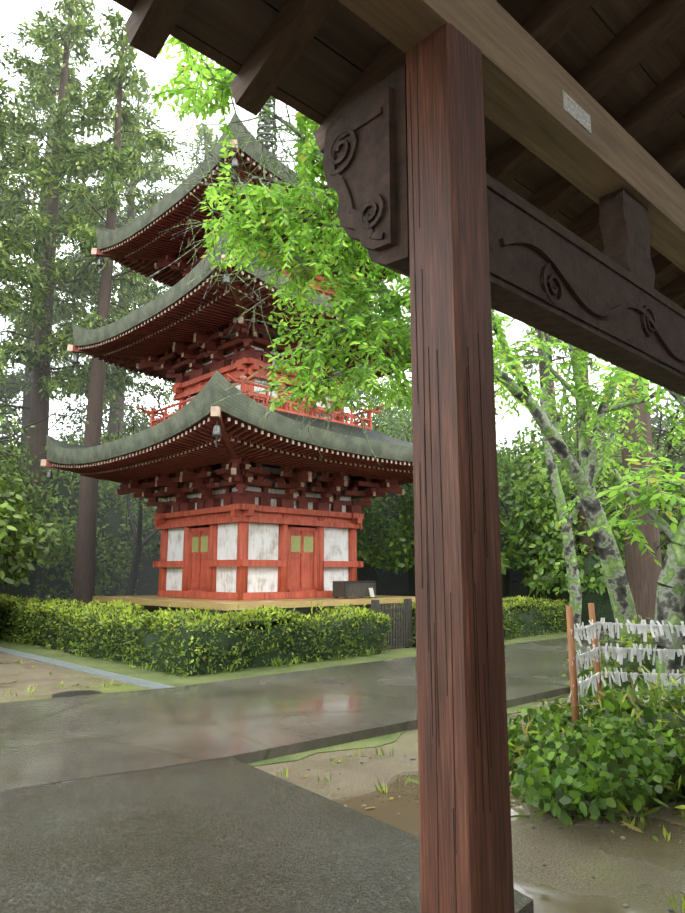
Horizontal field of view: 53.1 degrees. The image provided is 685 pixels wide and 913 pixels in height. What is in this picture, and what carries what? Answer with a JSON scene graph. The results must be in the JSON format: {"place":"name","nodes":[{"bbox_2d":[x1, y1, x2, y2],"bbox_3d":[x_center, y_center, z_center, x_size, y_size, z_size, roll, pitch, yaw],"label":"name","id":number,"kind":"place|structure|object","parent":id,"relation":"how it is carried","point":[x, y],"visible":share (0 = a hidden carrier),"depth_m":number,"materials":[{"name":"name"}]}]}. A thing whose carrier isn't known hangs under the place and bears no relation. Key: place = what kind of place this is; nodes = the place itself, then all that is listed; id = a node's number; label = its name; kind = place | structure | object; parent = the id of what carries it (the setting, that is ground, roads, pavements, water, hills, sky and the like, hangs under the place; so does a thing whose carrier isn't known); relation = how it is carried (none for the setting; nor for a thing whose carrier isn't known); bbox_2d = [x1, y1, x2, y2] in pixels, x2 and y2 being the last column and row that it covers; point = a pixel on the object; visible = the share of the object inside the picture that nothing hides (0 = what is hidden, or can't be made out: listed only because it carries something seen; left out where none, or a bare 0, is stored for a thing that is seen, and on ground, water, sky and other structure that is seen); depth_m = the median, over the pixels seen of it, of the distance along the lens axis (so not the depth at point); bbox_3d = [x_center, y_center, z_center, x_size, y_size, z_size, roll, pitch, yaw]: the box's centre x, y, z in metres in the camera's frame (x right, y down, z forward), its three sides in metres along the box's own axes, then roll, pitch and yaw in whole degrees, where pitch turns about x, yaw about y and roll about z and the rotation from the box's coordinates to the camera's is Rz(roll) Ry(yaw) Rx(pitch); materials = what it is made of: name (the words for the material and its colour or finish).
{"place":"outdoors","nodes":[
{"label":"outdoors","id":0,"kind":"place"},
{"bbox_2d":[164,400,412,490],"bbox_3d":[-2.210,1.321,26.032,11.023,9.762,10.208,0,-10,1],"label":"tree","id":1,"kind":"object","parent":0,"point":[380,427],"depth_m":22.49,"materials":[{"name":"green plant"}]},
{"bbox_2d":[0,613,684,912],"bbox_3d":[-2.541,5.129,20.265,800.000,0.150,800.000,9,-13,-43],"label":"ground and paths","id":2,"kind":"structure","parent":0,"point":[137,789],"depth_m":4.89,"materials":[{"name":"wet stone paving"},{"name":"sandy soil"},{"name":"moss"}]},
{"bbox_2d":[0,476,16,553],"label":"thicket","id":3,"kind":"object","parent":2,"relation":"on","point":[3,533],"visible":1,"depth_m":14.39,"materials":[{"name":"green plant"}]},
{"bbox_2d":[0,473,17,556],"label":"thicket","id":4,"kind":"object","parent":2,"relation":"on","point":[4,483],"visible":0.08,"depth_m":20.95,"materials":[{"name":"green plant"}]},
{"bbox_2d":[0,344,24,483],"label":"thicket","id":5,"kind":"object","parent":2,"relation":"on","point":[5,433],"depth_m":34.72,"materials":[{"name":"green plant"}]},
{"bbox_2d":[0,77,27,385],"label":"cedar","id":6,"kind":"object","parent":2,"relation":"on","point":[17,216],"visible":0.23,"depth_m":33.70,"materials":[{"name":"green plant"}]},
{"bbox_2d":[0,407,34,453],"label":"tree","id":7,"kind":"object","parent":2,"relation":"on","point":[14,420],"depth_m":14.38,"materials":[{"name":"green plant"}]},
{"bbox_2d":[0,35,52,385],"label":"cedar","id":8,"kind":"object","parent":2,"relation":"on","point":[8,271],"depth_m":24.85,"materials":[{"name":"green plant"}]},
{"bbox_2d":[0,466,53,589],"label":"thicket","id":9,"kind":"object","parent":2,"relation":"on","point":[12,570],"visible":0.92,"depth_m":16.70,"materials":[{"name":"green plant"}]},
{"bbox_2d":[0,434,76,598],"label":"thicket","id":10,"kind":"object","parent":2,"relation":"on","point":[56,543],"depth_m":25.44,"materials":[{"name":"green plant"}]},
{"bbox_2d":[0,342,86,474],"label":"tree","id":11,"kind":"object","parent":2,"relation":"on","point":[30,386],"depth_m":28.92,"materials":[{"name":"green plant"}]},
{"bbox_2d":[0,385,88,533],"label":"tree","id":12,"kind":"object","parent":2,"relation":"on","point":[18,447],"depth_m":20.13,"materials":[{"name":"green plant"}]},
{"bbox_2d":[0,48,125,469],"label":"cedar","id":13,"kind":"object","parent":2,"relation":"on","point":[7,387],"depth_m":34.90,"materials":[{"name":"green plant"}]},
{"bbox_2d":[0,0,142,597],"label":"cedar","id":14,"kind":"object","parent":2,"relation":"on","point":[50,40],"depth_m":28.19,"materials":[{"name":"green plant"}]},
{"bbox_2d":[0,431,150,600],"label":"thicket","id":15,"kind":"object","parent":2,"relation":"on","point":[106,577],"depth_m":27.41,"materials":[{"name":"green plant"}]},
{"bbox_2d":[0,593,196,667],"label":"hedge","id":16,"kind":"object","parent":2,"relation":"on","point":[79,615],"depth_m":14.68,"materials":[{"name":"green plant"}]},
{"bbox_2d":[20,5,188,601],"bbox_3d":[-9.713,-6.099,26.673,6.945,24.358,7.250,9,-13,-43],"label":"cedar","id":17,"kind":"object","parent":2,"relation":"on","point":[104,86],"depth_m":26.60,"materials":[{"name":"green plant"}]},
{"bbox_2d":[30,74,189,501],"bbox_3d":[-11.390,-6.644,34.200,8.897,27.968,9.578,9,-13,-43],"label":"cedar","id":18,"kind":"object","parent":2,"relation":"on","point":[156,173],"depth_m":34.20,"materials":[{"name":"green plant"}]},
{"bbox_2d":[54,384,176,489],"bbox_3d":[-11.434,3.169,37.201,13.351,14.803,8.642,9,-13,-43],"label":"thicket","id":19,"kind":"object","parent":2,"relation":"on","point":[129,418],"depth_m":36.12,"materials":[{"name":"green plant"}]},
{"bbox_2d":[100,377,166,595],"bbox_3d":[-7.414,1.393,27.602,5.790,10.186,12.705,0,-10,1],"label":"tree","id":20,"kind":"object","parent":2,"relation":"on","point":[140,543],"depth_m":27.20,"materials":[{"name":"plant"}]},
{"bbox_2d":[100,430,167,609],"bbox_3d":[-8.149,3.507,32.124,7.848,9.431,6.684,9,-13,-43],"label":"thicket","id":21,"kind":"object","parent":2,"relation":"on","point":[151,544],"depth_m":29.50,"materials":[{"name":"green plant"}]},
{"bbox_2d":[104,378,169,531],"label":"tree","id":22,"kind":"object","parent":2,"relation":"on","point":[117,418],"depth_m":27.08,"materials":[{"name":"green plant"}]},
{"bbox_2d":[151,534,160,551],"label":"thicket","id":23,"kind":"object","parent":2,"relation":"on","point":[155,550],"depth_m":24.11,"materials":[{"name":"green plant"}]},
{"bbox_2d":[143,121,221,405],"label":"cedar","id":24,"kind":"object","parent":2,"relation":"on","point":[208,136],"depth_m":40.77,"materials":[{"name":"green plant"}]},
{"bbox_2d":[40,98,414,625],"bbox_3d":[-2.541,-4.655,21.932,9.717,19.900,9.597,9,-13,-43],"label":"pagoda","id":25,"kind":"object","parent":2,"relation":"on","point":[241,510],"visible":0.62,"depth_m":18.86,"materials":[{"name":"paint"}]},
{"bbox_2d":[332,581,376,598],"bbox_3d":[0.416,3.701,19.061,1.172,0.460,0.800,9,-13,-43],"label":"offering box","id":26,"kind":"object","parent":25,"relation":"on","point":[346,589],"visible":1,"depth_m":18.86,"materials":[{"name":"grey wood"}]},
{"bbox_2d":[142,601,392,676],"bbox_3d":[-1.208,3.443,13.339,5.251,1.176,1.650,9,-13,-43],"label":"hedge","id":27,"kind":"object","parent":2,"relation":"on","point":[205,618],"depth_m":12.39,"materials":[{"name":"green plant"}]},
{"bbox_2d":[4,629,684,911],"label":"grass tufts","id":28,"kind":"object","parent":2,"relation":"on","point":[279,664],"visible":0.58,"depth_m":6.35,"materials":[{"name":"green plant"}]},
{"bbox_2d":[291,467,397,591],"bbox_3d":[-0.557,2.880,24.686,5.501,7.728,5.720,9,-13,-43],"label":"thicket","id":29,"kind":"object","parent":2,"relation":"on","point":[366,531],"depth_m":23.25,"materials":[{"name":"green plant"}]},
{"bbox_2d":[353,371,412,441],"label":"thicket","id":30,"kind":"object","parent":2,"relation":"on","point":[404,419],"visible":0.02,"depth_m":32.65,"materials":[{"name":"green plant"}]},
{"bbox_2d":[369,440,413,614],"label":"thicket","id":31,"kind":"object","parent":2,"relation":"on","point":[392,583],"depth_m":24.72,"materials":[{"name":"green plant"}]},
{"bbox_2d":[371,598,412,648],"bbox_3d":[0.669,3.835,15.798,1.220,1.100,1.415,9,-13,-43],"label":"wooden fence","id":32,"kind":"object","parent":2,"relation":"on","point":[405,628],"depth_m":15.43,"materials":[{"name":"grey wood"}]},
{"bbox_2d":[109,36,684,647],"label":"tree","id":33,"kind":"object","parent":2,"relation":"on","point":[189,94],"depth_m":9.64,"materials":[{"name":"green plant"}]},
{"bbox_2d":[113,0,684,912],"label":"wooden pavilion","id":34,"kind":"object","parent":2,"relation":"on","point":[521,160],"visible":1,"depth_m":2.46,"materials":[{"name":"brown wood"}]},
{"bbox_2d":[344,408,523,472],"bbox_3d":[2.103,1.385,30.571,12.478,11.244,12.475,9,-13,-43],"label":"tree","id":35,"kind":"object","parent":2,"relation":"on","point":[388,430],"depth_m":25.88,"materials":[{"name":"green plant"}]},
{"bbox_2d":[366,466,527,597],"bbox_3d":[3.621,2.737,23.543,6.252,7.707,5.976,9,-13,-43],"label":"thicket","id":36,"kind":"object","parent":2,"relation":"on","point":[399,558],"depth_m":22.50,"materials":[{"name":"green plant"}]},
{"bbox_2d":[406,436,528,461],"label":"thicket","id":37,"kind":"object","parent":2,"relation":"on","point":[501,444],"depth_m":37.45,"materials":[{"name":"green plant"}]},
{"bbox_2d":[386,593,581,646],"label":"hedge","id":38,"kind":"object","parent":2,"relation":"on","point":[548,604],"depth_m":18.45,"materials":[{"name":"green plant"}]},
{"bbox_2d":[304,696,683,911],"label":"pebbles and litter","id":39,"kind":"object","parent":2,"relation":"on","point":[670,909],"visible":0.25,"depth_m":4.64,"materials":[{"name":"beige stone"}]},
{"bbox_2d":[498,443,545,596],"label":"thicket","id":40,"kind":"object","parent":2,"relation":"on","point":[508,481],"depth_m":24.88,"materials":[{"name":"green plant"}]},
{"bbox_2d":[497,399,576,596],"bbox_3d":[7.185,2.632,25.846,7.013,9.568,8.382,9,-13,-43],"label":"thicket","id":41,"kind":"object","parent":2,"relation":"on","point":[509,471],"depth_m":25.09,"materials":[{"name":"green plant"}]},
{"bbox_2d":[407,665,684,842],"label":"ground cover leaves","id":42,"kind":"object","parent":2,"relation":"on","point":[633,713],"visible":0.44,"depth_m":5.86,"materials":[{"name":"green plant"}]},
{"bbox_2d":[493,327,598,462],"bbox_3d":[8.846,-6.970,30.946,6.618,27.514,5.951,9,-13,-43],"label":"cedar","id":43,"kind":"object","parent":2,"relation":"on","point":[530,367],"depth_m":29.69,"materials":[{"name":"green plant"}]},
{"bbox_2d":[501,446,624,599],"bbox_3d":[7.927,3.093,23.243,6.518,6.584,5.255,9,-13,-43],"label":"thicket","id":44,"kind":"object","parent":2,"relation":"on","point":[529,507],"depth_m":21.90,"materials":[{"name":"green plant"}]},
{"bbox_2d":[511,490,625,630],"bbox_3d":[7.583,3.496,21.336,5.694,4.748,4.204,9,-13,-43],"label":"thicket","id":45,"kind":"object","parent":2,"relation":"on","point":[542,579],"depth_m":20.07,"materials":[{"name":"green plant"}]},
{"bbox_2d":[510,362,654,650],"bbox_3d":[5.298,1.072,14.391,2.414,7.045,2.564,9,-13,-43],"label":"tree","id":46,"kind":"object","parent":2,"relation":"on","point":[575,593],"depth_m":14.31,"materials":[{"name":"green plant"}]},
{"bbox_2d":[575,348,597,630],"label":"cedar","id":47,"kind":"object","parent":2,"relation":"on","point":[586,539],"visible":0.02,"depth_m":20.64,"materials":[{"name":"plant"}]},
{"bbox_2d":[497,364,684,500],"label":"tree","id":48,"kind":"object","parent":2,"relation":"on","point":[669,447],"depth_m":23.49,"materials":[{"name":"green plant"}]},
{"bbox_2d":[507,683,684,826],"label":"bush","id":49,"kind":"object","parent":2,"relation":"on","point":[562,765],"depth_m":4.95,"materials":[{"name":"green plant"}]},
{"bbox_2d":[512,667,683,804],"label":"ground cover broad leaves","id":50,"kind":"object","parent":2,"relation":"on","point":[610,706],"visible":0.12,"depth_m":6.23,"materials":[{"name":"green plant"}]},
{"bbox_2d":[556,614,660,699],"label":"shrub","id":51,"kind":"object","parent":2,"relation":"on","point":[634,639],"depth_m":9.51,"materials":[{"name":"green plant"}]},
{"bbox_2d":[556,384,684,512],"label":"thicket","id":52,"kind":"object","parent":2,"relation":"on","point":[667,424],"depth_m":31.91,"materials":[{"name":"green plant"}]},
{"bbox_2d":[560,418,683,563],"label":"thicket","id":53,"kind":"object","parent":2,"relation":"on","point":[617,451],"depth_m":24.03,"materials":[{"name":"green plant"}]},
{"bbox_2d":[566,603,684,729],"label":"omikuji rack","id":54,"kind":"object","parent":2,"relation":"on","point":[596,679],"visible":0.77,"depth_m":6.84,"materials":[{"name":"white paper"}]},
{"bbox_2d":[578,362,684,697],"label":"tree","id":55,"kind":"object","parent":2,"relation":"on","point":[670,600],"depth_m":8.76,"materials":[{"name":"green plant"}]},
{"bbox_2d":[595,455,684,539],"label":"branch","id":56,"kind":"object","parent":55,"relation":"attached to","point":[646,498],"depth_m":8.41,"materials":[{"name":"green plant"}]},
{"bbox_2d":[619,377,661,642],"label":"cedar","id":57,"kind":"object","parent":2,"relation":"on","point":[643,572],"depth_m":16.11,"materials":[{"name":"brown plant"}]},
{"bbox_2d":[597,414,684,554],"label":"tree","id":58,"kind":"object","parent":2,"relation":"on","point":[663,449],"depth_m":18.94,"materials":[{"name":"green plant"}]},
{"bbox_2d":[662,506,684,560],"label":"thicket","id":59,"kind":"object","parent":2,"relation":"on","point":[680,516],"visible":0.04,"depth_m":23.23,"materials":[{"name":"green plant"}]},
{"bbox_2d":[0,0,684,462],"label":"sky","id":60,"kind":"structure","parent":0,"point":[160,70],"materials":[{"name":"white"}]},
{"bbox_2d":[327,189,397,411],"bbox_3d":[-0.189,-6.278,37.497,7.085,28.348,6.977,9,-13,-43],"label":"cedar","id":61,"kind":"object","parent":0,"point":[360,392],"depth_m":36.44,"materials":[{"name":"green plant"}]},
{"bbox_2d":[390,424,684,596],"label":"tree","id":62,"kind":"object","parent":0,"point":[509,516],"depth_m":21.25,"materials":[{"name":"green plant"}]}
]}

